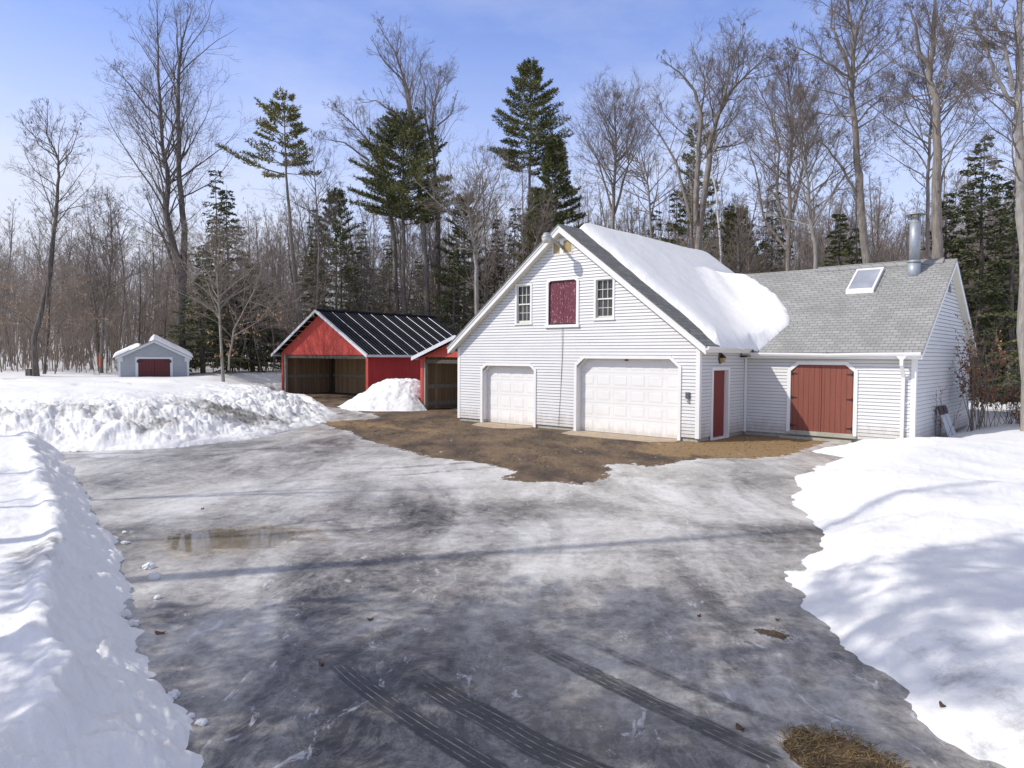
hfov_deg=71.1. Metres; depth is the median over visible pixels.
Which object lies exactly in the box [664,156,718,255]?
woodland tree
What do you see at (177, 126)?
bare tree
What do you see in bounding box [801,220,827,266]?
woodland tree
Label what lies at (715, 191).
birch tree
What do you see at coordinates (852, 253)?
hemlock tree
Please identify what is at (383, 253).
woodland tree
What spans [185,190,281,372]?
hemlock tree
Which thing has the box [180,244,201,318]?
woodland tree
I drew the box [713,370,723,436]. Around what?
side door
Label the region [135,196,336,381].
beech tree
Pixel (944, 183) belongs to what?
woodland tree
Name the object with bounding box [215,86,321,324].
pine tree
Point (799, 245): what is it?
woodland tree
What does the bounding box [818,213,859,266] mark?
hemlock tree
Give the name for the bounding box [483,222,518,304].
woodland tree
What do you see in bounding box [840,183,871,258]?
woodland tree
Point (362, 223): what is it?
hemlock tree
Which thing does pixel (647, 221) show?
woodland tree
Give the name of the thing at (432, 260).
woodland tree
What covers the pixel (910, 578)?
snow ground
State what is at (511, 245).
hemlock tree
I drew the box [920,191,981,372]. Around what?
hemlock tree
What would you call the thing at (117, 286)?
woodland tree
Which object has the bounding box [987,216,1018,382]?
hemlock tree
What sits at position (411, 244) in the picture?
woodland tree
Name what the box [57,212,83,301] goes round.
woodland tree
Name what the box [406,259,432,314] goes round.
hemlock tree
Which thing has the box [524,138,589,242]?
pine tree
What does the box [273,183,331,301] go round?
woodland tree
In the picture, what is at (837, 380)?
barn door
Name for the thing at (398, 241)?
woodland tree
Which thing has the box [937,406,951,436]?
leaning board
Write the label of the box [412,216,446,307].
woodland tree
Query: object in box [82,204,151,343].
woodland tree
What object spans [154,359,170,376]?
shed door
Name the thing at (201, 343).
hemlock tree
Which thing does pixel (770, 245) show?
woodland tree
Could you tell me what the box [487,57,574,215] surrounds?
pine tree
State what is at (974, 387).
shrub
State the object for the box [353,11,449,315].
bare tree
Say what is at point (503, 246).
woodland tree
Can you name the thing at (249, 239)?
woodland tree
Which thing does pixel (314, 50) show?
sky
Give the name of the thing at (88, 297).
woodland tree
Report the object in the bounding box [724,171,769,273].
woodland tree
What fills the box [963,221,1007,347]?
woodland tree
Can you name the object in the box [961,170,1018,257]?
woodland tree
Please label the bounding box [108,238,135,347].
woodland tree
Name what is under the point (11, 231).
woodland tree
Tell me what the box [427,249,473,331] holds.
hemlock tree
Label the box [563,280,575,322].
loft door
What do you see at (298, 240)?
woodland tree
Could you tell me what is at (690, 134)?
pine tree
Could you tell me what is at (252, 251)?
woodland tree
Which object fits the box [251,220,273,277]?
woodland tree
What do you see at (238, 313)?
woodland tree
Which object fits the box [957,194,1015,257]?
woodland tree
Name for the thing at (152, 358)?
grey shed
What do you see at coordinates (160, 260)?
woodland tree
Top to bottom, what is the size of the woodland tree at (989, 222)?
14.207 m
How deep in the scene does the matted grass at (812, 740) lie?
4.60 m
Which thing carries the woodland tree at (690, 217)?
on the snow ground at (910, 578)
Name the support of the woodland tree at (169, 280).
on the snow ground at (910, 578)
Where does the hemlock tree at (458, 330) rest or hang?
on the snow ground at (910, 578)
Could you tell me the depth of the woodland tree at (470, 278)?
74.84 m
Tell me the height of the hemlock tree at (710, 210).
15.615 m
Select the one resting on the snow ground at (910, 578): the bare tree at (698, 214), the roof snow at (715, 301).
the bare tree at (698, 214)
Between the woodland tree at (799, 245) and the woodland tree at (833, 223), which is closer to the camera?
the woodland tree at (799, 245)
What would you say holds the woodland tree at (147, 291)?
on the snow ground at (910, 578)
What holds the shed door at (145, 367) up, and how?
in the grey shed at (152, 358)
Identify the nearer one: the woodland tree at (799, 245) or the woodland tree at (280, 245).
the woodland tree at (799, 245)
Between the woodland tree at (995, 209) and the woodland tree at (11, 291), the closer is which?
the woodland tree at (11, 291)
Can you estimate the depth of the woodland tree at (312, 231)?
78.24 m
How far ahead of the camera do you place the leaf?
4.75 m
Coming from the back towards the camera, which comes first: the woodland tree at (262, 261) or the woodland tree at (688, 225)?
the woodland tree at (688, 225)
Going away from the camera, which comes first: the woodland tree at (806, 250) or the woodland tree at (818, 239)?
the woodland tree at (806, 250)
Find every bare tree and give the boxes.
[2,97,124,375]
[40,181,168,372]
[73,0,261,348]
[242,130,357,308]
[318,95,399,313]
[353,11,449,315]
[409,50,468,319]
[409,128,566,313]
[553,64,669,229]
[553,72,739,238]
[626,7,813,249]
[715,56,932,268]
[718,27,872,270]
[830,1,1016,258]
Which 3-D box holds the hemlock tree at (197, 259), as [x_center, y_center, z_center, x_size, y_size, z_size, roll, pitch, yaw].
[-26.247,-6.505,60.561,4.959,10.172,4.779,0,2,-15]
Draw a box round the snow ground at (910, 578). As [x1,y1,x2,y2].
[0,346,1023,767]
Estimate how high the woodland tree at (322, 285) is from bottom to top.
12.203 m
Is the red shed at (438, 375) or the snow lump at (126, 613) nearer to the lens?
the snow lump at (126, 613)
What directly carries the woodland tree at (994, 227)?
on the snow ground at (910, 578)
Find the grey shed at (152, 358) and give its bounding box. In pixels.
[114,340,191,376]
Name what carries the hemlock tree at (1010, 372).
on the snow ground at (910, 578)
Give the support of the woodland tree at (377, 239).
on the snow ground at (910, 578)
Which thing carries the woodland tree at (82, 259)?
on the snow ground at (910, 578)
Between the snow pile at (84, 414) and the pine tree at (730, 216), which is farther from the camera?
the pine tree at (730, 216)
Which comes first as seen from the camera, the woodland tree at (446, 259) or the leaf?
the leaf
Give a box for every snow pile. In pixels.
[0,377,336,451]
[337,378,426,410]
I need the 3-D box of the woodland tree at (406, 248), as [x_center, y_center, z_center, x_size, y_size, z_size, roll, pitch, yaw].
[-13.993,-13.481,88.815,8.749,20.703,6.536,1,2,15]
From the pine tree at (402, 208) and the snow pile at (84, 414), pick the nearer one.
the snow pile at (84, 414)
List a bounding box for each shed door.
[137,359,153,376]
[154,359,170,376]
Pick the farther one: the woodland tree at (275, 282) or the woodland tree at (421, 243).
the woodland tree at (421, 243)
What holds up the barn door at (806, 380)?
in the garage
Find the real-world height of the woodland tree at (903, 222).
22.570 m
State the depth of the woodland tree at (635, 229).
54.24 m
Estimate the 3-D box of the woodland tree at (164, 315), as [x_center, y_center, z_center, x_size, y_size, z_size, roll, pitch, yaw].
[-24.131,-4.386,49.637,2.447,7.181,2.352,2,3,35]
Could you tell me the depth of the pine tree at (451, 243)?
57.02 m
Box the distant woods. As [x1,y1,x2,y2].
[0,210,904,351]
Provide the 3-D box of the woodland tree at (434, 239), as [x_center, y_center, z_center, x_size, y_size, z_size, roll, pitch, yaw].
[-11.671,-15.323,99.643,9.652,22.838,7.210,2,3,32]
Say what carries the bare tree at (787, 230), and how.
on the snow ground at (910, 578)
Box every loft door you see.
[550,281,563,323]
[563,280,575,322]
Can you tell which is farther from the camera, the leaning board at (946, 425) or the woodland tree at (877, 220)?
the woodland tree at (877, 220)
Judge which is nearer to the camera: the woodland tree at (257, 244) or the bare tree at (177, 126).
the bare tree at (177, 126)
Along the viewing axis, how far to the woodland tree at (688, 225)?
66.94 m
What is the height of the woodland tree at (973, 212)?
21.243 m
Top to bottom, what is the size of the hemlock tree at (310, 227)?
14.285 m
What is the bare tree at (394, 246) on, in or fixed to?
on the snow ground at (910, 578)
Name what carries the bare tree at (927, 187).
on the snow ground at (910, 578)
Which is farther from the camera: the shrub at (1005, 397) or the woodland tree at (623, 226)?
the woodland tree at (623, 226)
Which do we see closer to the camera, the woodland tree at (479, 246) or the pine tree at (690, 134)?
the pine tree at (690, 134)
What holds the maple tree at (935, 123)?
on the snow ground at (910, 578)
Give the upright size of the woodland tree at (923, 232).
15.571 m
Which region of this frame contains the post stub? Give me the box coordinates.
[25,369,31,375]
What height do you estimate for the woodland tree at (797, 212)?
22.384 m
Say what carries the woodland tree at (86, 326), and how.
on the snow ground at (910, 578)
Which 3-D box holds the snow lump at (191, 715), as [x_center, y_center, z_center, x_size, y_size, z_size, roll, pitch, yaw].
[-2.175,2.250,4.855,0.056,0.049,0.050,0,2,-6]
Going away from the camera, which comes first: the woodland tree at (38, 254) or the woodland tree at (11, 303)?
the woodland tree at (11, 303)
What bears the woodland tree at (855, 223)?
on the snow ground at (910, 578)
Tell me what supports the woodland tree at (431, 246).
on the snow ground at (910, 578)
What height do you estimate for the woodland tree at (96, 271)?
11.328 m
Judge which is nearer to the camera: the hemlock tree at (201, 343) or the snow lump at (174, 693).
the snow lump at (174, 693)
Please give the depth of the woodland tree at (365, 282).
53.85 m
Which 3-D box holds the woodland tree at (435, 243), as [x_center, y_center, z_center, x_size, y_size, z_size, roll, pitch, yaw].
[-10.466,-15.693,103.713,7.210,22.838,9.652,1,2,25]
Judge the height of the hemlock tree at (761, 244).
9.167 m
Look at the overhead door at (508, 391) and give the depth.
25.88 m
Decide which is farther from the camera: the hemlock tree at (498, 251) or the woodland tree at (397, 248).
the woodland tree at (397, 248)
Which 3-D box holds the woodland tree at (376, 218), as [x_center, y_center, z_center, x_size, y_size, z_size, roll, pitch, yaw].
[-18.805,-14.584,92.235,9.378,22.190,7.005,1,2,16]
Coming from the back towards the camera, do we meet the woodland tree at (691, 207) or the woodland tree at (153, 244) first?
the woodland tree at (153, 244)
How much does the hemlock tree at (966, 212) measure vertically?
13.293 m
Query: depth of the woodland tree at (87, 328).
60.01 m
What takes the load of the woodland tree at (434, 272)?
on the snow ground at (910, 578)
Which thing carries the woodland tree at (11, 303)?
on the snow ground at (910, 578)
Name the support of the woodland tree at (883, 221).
on the snow ground at (910, 578)
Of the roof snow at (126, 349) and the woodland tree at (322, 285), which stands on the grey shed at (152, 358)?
the roof snow at (126, 349)
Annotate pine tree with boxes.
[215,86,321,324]
[298,187,368,309]
[346,106,461,313]
[428,193,498,327]
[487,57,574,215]
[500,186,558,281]
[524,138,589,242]
[660,121,723,249]
[717,202,761,273]
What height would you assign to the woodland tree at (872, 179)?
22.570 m
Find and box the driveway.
[61,392,1005,767]
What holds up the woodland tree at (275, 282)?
on the snow ground at (910, 578)
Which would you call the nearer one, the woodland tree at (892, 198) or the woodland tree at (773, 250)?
the woodland tree at (773, 250)
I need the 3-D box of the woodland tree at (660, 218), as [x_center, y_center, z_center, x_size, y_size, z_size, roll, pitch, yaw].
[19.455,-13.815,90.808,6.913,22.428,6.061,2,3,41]
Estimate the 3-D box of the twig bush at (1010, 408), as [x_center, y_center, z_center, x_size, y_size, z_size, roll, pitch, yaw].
[16.346,0.616,23.366,1.454,1.485,2.068,-1,3,-29]
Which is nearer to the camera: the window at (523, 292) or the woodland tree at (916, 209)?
the window at (523, 292)
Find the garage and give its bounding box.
[446,211,977,442]
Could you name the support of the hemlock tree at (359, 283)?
on the snow ground at (910, 578)
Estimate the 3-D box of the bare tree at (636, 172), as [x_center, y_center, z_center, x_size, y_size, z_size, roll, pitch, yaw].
[8.091,-8.848,44.124,10.248,18.307,9.837,-1,2,-23]
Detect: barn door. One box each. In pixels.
[790,365,821,431]
[821,365,853,433]
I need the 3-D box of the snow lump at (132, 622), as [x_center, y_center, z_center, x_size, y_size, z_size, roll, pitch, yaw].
[-3.433,2.170,6.507,0.099,0.067,0.086,1,2,10]
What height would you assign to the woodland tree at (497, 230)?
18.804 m
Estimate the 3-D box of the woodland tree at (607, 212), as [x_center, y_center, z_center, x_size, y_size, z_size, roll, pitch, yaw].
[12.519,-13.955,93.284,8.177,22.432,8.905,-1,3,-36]
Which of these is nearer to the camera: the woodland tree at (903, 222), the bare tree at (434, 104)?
the bare tree at (434, 104)
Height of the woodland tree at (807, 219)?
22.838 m
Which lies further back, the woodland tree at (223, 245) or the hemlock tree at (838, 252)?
the woodland tree at (223, 245)
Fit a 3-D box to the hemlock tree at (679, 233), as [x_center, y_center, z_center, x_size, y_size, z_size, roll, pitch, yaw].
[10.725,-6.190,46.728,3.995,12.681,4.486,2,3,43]
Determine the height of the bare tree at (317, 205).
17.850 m
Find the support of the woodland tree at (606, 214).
on the snow ground at (910, 578)
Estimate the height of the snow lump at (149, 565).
0.097 m
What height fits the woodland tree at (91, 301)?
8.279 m
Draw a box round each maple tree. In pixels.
[760,0,956,263]
[825,0,1023,258]
[924,0,1023,430]
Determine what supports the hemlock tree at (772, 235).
on the snow ground at (910, 578)
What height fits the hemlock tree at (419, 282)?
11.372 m
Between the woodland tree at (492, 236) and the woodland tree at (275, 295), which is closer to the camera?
the woodland tree at (275, 295)
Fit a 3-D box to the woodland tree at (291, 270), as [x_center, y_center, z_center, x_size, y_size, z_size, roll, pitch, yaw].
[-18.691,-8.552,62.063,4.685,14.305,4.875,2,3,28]
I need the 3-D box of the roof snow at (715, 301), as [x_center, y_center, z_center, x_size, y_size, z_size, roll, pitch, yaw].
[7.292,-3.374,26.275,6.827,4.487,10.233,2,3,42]
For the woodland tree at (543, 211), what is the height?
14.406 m
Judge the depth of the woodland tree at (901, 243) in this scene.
71.47 m
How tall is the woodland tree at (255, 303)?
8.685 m
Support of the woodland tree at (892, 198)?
on the snow ground at (910, 578)
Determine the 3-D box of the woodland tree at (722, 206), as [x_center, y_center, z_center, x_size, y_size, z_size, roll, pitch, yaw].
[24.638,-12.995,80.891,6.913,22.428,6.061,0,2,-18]
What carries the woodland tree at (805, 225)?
on the snow ground at (910, 578)
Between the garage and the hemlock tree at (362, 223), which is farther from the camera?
the hemlock tree at (362, 223)
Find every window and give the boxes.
[514,283,531,324]
[593,276,614,320]
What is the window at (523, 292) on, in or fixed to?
in the garage
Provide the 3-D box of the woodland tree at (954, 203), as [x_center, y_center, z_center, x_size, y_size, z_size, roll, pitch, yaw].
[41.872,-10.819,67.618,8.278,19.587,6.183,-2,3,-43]
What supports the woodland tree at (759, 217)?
on the snow ground at (910, 578)
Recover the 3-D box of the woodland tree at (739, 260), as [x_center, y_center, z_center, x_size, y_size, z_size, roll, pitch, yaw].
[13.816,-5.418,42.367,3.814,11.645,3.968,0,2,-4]
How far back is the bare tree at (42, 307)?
41.06 m
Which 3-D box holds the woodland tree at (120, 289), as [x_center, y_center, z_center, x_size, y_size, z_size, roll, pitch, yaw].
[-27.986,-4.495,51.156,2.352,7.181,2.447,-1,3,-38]
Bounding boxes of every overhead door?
[483,366,533,425]
[577,358,677,438]
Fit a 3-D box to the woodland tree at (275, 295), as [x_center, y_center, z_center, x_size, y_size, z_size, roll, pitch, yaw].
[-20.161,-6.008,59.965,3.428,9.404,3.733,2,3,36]
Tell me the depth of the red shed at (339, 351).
42.92 m
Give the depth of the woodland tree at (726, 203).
86.17 m
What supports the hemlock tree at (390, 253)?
on the snow ground at (910, 578)
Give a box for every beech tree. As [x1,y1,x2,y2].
[0,244,119,373]
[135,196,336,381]
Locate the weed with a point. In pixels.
(940, 424)
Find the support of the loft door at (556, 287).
in the garage
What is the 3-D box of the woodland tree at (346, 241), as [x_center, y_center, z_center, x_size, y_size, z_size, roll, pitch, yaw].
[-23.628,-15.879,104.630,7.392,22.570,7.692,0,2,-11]
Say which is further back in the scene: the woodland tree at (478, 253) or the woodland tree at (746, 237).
the woodland tree at (478, 253)
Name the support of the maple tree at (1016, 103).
on the snow ground at (910, 578)
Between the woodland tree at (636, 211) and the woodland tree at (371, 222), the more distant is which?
the woodland tree at (371, 222)
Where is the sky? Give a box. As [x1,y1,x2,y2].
[0,0,1023,346]
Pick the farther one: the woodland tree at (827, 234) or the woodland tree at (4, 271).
the woodland tree at (827, 234)
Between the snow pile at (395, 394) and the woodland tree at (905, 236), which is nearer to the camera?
the snow pile at (395, 394)
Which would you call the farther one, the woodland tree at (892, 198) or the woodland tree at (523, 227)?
the woodland tree at (892, 198)
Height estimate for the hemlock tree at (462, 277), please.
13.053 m
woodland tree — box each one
[0,198,27,312]
[0,235,36,359]
[0,254,33,364]
[0,255,15,297]
[13,238,31,346]
[22,202,77,355]
[25,227,47,342]
[32,231,83,350]
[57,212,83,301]
[58,236,115,365]
[59,214,98,358]
[64,215,131,349]
[69,250,121,368]
[78,285,94,362]
[80,283,100,362]
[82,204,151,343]
[84,227,120,359]
[97,210,132,339]
[99,244,129,345]
[100,225,135,346]
[104,271,136,345]
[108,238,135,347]
[111,239,163,344]
[129,202,179,334]
[131,258,173,335]
[132,226,172,338]
[133,254,150,324]
[142,209,194,340]
[143,203,198,327]
[145,269,176,343]
[154,236,188,328]
[157,229,195,344]
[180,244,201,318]
[195,215,235,275]
[212,260,246,371]
[222,242,247,339]
[224,198,272,344]
[235,211,289,368]
[235,226,267,298]
[235,253,275,370]
[239,267,274,371]
[246,229,265,289]
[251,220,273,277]
[253,205,304,338]
[255,226,294,369]
[255,258,291,366]
[259,204,301,309]
[260,214,288,344]
[264,220,291,343]
[265,199,309,326]
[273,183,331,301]
[273,204,324,328]
[286,218,353,326]
[287,204,326,291]
[293,187,337,289]
[300,224,337,307]
[314,174,388,309]
[329,200,366,305]
[336,230,389,311]
[347,200,385,301]
[349,192,400,307]
[349,246,407,313]
[353,229,394,312]
[364,242,400,312]
[372,170,435,314]
[378,221,408,309]
[379,217,420,303]
[380,218,418,310]
[389,214,421,294]
[390,242,421,314]
[401,214,452,314]
[406,214,445,312]
[407,211,456,322]
[407,217,449,314]
[411,217,450,293]
[412,216,445,300]
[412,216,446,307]
[421,238,452,314]
[434,218,462,328]
[440,207,465,333]
[446,165,520,319]
[455,199,492,317]
[457,210,483,285]
[460,252,481,307]
[463,193,510,294]
[466,194,515,295]
[470,198,508,306]
[470,222,495,269]
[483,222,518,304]
[485,156,560,295]
[492,215,517,291]
[511,184,556,265]
[553,169,606,227]
[571,181,610,226]
[590,189,627,228]
[592,171,627,231]
[615,189,661,236]
[615,193,645,233]
[617,187,663,236]
[618,202,642,234]
[638,210,660,239]
[639,189,672,239]
[641,205,664,239]
[655,185,684,241]
[663,181,717,258]
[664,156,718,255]
[665,155,723,251]
[679,178,729,255]
[694,192,737,258]
[708,174,755,263]
[717,193,777,273]
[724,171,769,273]
[735,173,795,265]
[751,150,811,270]
[752,158,825,270]
[753,225,795,266]
[757,189,807,270]
[757,231,785,270]
[780,177,836,269]
[781,217,817,270]
[793,197,825,268]
[795,226,822,269]
[796,174,853,263]
[796,177,855,269]
[797,172,854,264]
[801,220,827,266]
[804,192,853,267]
[807,203,848,260]
[819,181,900,264]
[820,203,855,253]
[832,168,895,264]
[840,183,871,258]
[853,177,897,260]
[854,167,905,258]
[868,185,908,256]
[868,233,884,261]
[871,192,899,260]
[873,213,909,260]
[877,187,931,261]
[877,218,931,260]
[885,151,983,270]
[892,201,921,245]
[902,203,960,268]
[908,215,925,258]
[919,164,973,254]
[920,181,970,261]
[922,147,999,281]
[949,179,1016,295]
[957,178,1010,244]
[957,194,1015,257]
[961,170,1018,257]
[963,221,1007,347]
[970,187,1008,310]
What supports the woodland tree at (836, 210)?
on the snow ground at (910, 578)
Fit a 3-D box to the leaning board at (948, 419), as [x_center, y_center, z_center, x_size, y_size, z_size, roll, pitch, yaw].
[13.441,1.177,22.021,0.406,1.020,0.450,2,3,42]
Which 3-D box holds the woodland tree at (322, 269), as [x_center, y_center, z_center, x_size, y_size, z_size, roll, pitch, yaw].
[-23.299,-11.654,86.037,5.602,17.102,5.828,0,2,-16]
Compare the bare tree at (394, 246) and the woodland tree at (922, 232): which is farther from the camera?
the woodland tree at (922, 232)
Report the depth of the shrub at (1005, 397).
23.20 m
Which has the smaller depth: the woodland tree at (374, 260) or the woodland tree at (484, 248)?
the woodland tree at (374, 260)
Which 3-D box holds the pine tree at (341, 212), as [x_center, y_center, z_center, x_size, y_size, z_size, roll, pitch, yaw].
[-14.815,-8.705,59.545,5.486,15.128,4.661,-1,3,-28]
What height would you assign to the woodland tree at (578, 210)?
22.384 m
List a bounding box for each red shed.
[271,309,456,393]
[411,335,457,409]
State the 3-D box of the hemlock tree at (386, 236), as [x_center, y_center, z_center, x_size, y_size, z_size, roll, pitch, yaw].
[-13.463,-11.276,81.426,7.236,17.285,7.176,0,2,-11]
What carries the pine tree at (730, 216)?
on the snow ground at (910, 578)
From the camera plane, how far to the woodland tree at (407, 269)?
64.19 m
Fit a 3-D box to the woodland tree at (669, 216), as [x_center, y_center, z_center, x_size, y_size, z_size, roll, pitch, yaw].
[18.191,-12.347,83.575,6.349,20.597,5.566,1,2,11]
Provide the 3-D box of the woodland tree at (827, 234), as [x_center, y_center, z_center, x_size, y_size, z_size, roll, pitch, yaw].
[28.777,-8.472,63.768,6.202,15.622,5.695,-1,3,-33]
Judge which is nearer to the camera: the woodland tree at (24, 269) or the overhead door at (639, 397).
the overhead door at (639, 397)
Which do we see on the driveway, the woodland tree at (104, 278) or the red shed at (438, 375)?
the red shed at (438, 375)
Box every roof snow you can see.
[113,343,140,357]
[149,334,192,357]
[579,223,789,351]
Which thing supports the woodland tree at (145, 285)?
on the snow ground at (910, 578)
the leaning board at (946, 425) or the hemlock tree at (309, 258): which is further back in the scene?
the hemlock tree at (309, 258)
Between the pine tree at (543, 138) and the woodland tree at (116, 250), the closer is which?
the pine tree at (543, 138)
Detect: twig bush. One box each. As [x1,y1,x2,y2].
[981,381,1020,423]
[1011,404,1019,426]
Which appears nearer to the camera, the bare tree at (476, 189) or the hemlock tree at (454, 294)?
the bare tree at (476, 189)
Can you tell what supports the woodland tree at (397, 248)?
on the snow ground at (910, 578)
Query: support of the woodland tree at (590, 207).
on the snow ground at (910, 578)
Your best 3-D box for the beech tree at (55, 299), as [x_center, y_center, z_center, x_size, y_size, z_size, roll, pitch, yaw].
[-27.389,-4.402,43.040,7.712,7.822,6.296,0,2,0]
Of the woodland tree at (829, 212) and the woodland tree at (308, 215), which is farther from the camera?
the woodland tree at (308, 215)
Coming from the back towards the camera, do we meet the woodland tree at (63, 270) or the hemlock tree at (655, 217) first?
the woodland tree at (63, 270)
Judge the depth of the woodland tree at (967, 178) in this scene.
59.72 m
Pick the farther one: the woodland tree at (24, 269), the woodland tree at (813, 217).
the woodland tree at (24, 269)
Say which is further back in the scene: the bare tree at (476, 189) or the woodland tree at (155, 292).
the woodland tree at (155, 292)
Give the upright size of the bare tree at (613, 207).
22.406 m
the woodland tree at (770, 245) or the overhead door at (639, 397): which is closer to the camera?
the overhead door at (639, 397)
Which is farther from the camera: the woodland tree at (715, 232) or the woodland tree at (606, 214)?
the woodland tree at (606, 214)
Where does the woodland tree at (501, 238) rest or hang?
on the snow ground at (910, 578)
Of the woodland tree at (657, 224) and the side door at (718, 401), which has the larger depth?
the woodland tree at (657, 224)
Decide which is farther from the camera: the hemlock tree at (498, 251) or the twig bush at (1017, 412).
the hemlock tree at (498, 251)
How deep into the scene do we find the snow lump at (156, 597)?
7.19 m
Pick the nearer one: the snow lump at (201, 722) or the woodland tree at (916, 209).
the snow lump at (201, 722)
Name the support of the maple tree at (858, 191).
on the snow ground at (910, 578)
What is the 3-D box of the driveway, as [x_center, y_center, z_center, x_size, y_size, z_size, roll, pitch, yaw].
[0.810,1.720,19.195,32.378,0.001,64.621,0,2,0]
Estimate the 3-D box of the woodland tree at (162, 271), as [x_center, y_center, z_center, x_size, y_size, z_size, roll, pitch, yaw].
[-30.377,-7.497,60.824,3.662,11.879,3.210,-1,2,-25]
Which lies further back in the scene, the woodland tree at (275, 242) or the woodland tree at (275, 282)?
the woodland tree at (275, 242)
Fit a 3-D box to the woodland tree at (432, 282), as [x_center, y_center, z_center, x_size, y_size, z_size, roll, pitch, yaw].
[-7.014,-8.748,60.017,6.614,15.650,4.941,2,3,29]
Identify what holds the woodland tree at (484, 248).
on the snow ground at (910, 578)
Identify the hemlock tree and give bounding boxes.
[158,277,240,372]
[173,248,215,353]
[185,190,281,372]
[186,170,249,362]
[192,266,288,372]
[286,209,334,318]
[294,238,334,325]
[318,223,362,310]
[345,219,374,302]
[346,247,381,311]
[371,211,407,301]
[374,248,413,314]
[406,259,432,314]
[408,257,429,312]
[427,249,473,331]
[441,227,473,332]
[445,298,461,332]
[472,219,509,310]
[491,208,521,292]
[646,207,661,240]
[661,193,686,244]
[702,209,719,260]
[747,181,794,273]
[756,240,779,272]
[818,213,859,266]
[831,227,847,260]
[842,228,861,264]
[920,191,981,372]
[943,133,1019,396]
[965,179,1020,394]
[984,322,1020,404]
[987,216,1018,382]
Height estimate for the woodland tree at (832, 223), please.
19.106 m
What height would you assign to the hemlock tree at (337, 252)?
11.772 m
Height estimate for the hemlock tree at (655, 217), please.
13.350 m
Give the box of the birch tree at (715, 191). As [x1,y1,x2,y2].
[661,88,750,262]
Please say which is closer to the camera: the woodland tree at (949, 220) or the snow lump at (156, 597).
the snow lump at (156, 597)
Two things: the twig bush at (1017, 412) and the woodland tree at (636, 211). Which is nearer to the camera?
the twig bush at (1017, 412)
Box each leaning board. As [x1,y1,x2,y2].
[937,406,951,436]
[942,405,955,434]
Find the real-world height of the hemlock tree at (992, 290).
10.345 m
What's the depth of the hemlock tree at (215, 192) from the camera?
61.01 m
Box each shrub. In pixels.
[949,306,1017,431]
[962,313,1019,427]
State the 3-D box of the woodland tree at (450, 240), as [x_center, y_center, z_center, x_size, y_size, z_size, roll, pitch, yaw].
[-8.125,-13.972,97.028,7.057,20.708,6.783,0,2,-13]
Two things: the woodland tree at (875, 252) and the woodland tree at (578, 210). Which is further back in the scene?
the woodland tree at (578, 210)
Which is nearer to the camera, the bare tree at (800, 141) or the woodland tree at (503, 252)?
the bare tree at (800, 141)
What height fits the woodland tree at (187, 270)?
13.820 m
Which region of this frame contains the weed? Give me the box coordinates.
[932,385,963,436]
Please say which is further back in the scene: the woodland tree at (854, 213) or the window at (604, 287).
the woodland tree at (854, 213)
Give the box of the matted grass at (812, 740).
[336,418,920,767]
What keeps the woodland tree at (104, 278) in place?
on the snow ground at (910, 578)
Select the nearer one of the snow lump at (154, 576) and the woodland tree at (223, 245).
the snow lump at (154, 576)
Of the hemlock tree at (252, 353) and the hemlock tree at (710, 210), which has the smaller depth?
the hemlock tree at (252, 353)
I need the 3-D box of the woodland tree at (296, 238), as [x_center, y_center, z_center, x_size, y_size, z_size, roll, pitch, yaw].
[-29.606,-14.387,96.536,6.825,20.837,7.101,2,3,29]
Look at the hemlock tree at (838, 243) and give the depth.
62.10 m
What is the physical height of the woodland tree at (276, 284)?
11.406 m
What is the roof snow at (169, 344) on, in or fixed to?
on the grey shed at (152, 358)
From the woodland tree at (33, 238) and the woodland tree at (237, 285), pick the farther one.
the woodland tree at (33, 238)
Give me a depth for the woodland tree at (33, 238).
75.10 m
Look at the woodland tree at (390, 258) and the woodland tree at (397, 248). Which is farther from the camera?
the woodland tree at (397, 248)
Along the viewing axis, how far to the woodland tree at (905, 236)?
62.72 m
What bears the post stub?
on the snow ground at (910, 578)
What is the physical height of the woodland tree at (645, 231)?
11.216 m
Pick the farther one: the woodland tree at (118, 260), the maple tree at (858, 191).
the woodland tree at (118, 260)
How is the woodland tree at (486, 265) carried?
on the snow ground at (910, 578)
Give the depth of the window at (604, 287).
22.85 m
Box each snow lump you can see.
[121,609,131,617]
[128,619,139,625]
[142,562,154,569]
[147,572,160,580]
[154,595,161,599]
[167,689,179,698]
[187,712,194,718]
[194,718,207,726]
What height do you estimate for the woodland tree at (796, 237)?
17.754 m
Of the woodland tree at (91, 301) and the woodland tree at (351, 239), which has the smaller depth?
the woodland tree at (91, 301)
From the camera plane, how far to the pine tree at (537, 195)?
53.93 m
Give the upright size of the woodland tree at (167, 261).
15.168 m
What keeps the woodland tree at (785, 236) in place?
on the snow ground at (910, 578)
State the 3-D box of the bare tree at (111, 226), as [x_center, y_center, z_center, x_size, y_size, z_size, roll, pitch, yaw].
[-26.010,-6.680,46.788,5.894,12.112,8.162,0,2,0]
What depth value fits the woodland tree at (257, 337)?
47.81 m
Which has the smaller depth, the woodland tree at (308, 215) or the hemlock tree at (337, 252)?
the hemlock tree at (337, 252)

